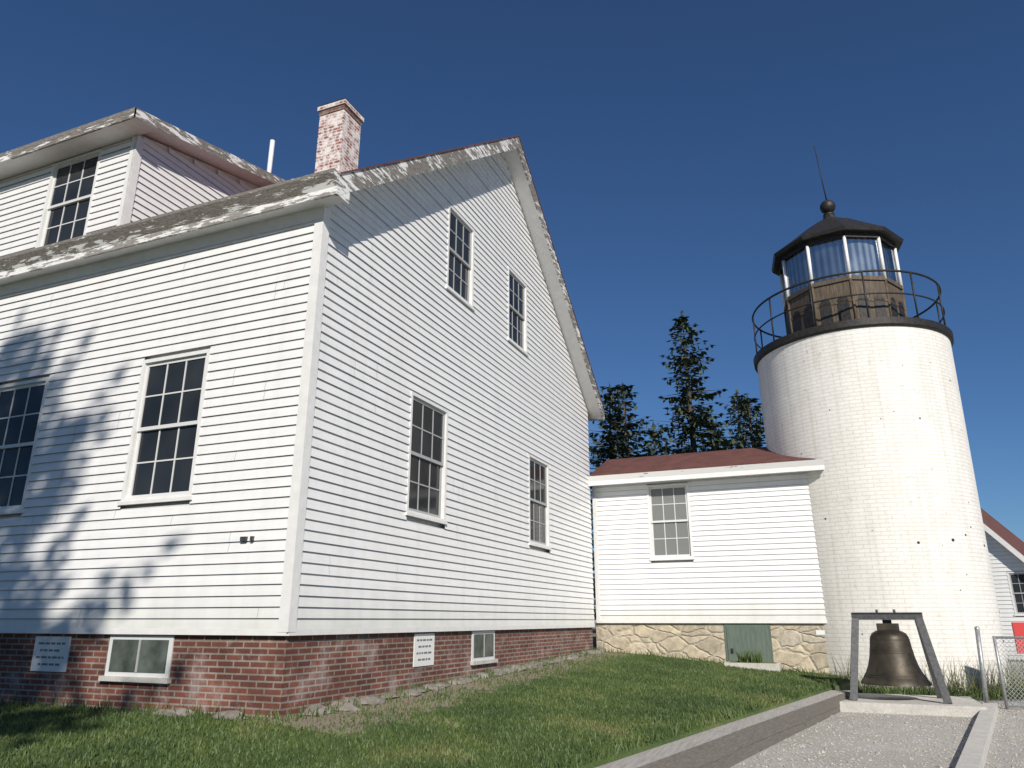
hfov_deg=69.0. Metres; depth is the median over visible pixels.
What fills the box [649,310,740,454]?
spruce tree
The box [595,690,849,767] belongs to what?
curb
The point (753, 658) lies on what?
grass tuft
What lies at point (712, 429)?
spruce tree
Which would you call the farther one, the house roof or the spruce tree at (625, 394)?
the spruce tree at (625, 394)
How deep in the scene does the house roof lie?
8.91 m
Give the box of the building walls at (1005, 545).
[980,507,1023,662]
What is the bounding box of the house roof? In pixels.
[0,135,604,420]
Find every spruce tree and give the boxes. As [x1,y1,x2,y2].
[588,382,633,609]
[590,382,657,619]
[638,422,673,456]
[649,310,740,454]
[691,414,735,451]
[715,388,764,448]
[722,395,765,449]
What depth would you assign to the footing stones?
7.78 m
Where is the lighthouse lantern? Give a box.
[771,146,907,334]
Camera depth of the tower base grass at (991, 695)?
11.98 m
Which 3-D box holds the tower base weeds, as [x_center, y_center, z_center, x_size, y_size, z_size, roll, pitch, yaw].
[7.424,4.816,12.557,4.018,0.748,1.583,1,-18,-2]
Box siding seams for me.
[31,165,588,626]
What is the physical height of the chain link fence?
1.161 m
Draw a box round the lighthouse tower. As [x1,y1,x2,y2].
[753,317,1008,694]
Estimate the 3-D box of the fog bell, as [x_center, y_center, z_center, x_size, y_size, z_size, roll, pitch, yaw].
[5.736,4.228,11.106,1.950,1.660,1.550,-7,-19,22]
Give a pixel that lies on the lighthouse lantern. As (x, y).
(830, 243)
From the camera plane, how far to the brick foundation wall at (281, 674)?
7.39 m
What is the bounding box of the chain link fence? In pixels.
[974,626,1023,709]
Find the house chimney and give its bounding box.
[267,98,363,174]
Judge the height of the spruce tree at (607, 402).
10.775 m
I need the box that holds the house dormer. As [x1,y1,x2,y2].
[0,107,285,257]
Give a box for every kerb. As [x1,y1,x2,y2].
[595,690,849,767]
[955,703,998,767]
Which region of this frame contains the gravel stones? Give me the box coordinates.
[738,702,1023,767]
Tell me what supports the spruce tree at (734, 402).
on the ground at (843, 736)
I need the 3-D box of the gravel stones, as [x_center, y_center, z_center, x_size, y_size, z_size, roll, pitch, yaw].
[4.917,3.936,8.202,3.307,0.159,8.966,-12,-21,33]
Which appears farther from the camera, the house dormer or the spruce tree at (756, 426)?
the spruce tree at (756, 426)
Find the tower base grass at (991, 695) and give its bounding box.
[858,679,1023,699]
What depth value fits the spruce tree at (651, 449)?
28.90 m
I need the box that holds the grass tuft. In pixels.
[735,649,764,662]
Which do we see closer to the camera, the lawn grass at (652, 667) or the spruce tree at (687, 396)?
the lawn grass at (652, 667)
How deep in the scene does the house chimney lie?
14.64 m
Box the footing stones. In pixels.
[152,647,605,720]
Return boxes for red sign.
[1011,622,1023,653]
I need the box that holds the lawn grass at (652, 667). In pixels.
[0,650,849,767]
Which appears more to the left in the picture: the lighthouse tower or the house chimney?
the house chimney
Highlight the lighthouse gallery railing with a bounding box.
[752,269,945,352]
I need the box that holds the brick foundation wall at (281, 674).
[0,627,592,717]
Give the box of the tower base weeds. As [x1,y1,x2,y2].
[828,650,1023,695]
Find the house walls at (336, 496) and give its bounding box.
[0,152,594,635]
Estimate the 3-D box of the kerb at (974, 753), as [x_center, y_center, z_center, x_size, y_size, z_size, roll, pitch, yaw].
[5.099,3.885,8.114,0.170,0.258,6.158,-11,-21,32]
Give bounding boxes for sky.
[0,0,1023,621]
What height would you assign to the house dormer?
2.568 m
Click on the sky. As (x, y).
(668, 145)
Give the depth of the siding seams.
8.26 m
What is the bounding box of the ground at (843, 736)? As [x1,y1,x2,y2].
[0,622,1023,767]
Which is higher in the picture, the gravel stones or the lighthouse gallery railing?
the lighthouse gallery railing
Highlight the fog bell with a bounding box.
[839,609,987,716]

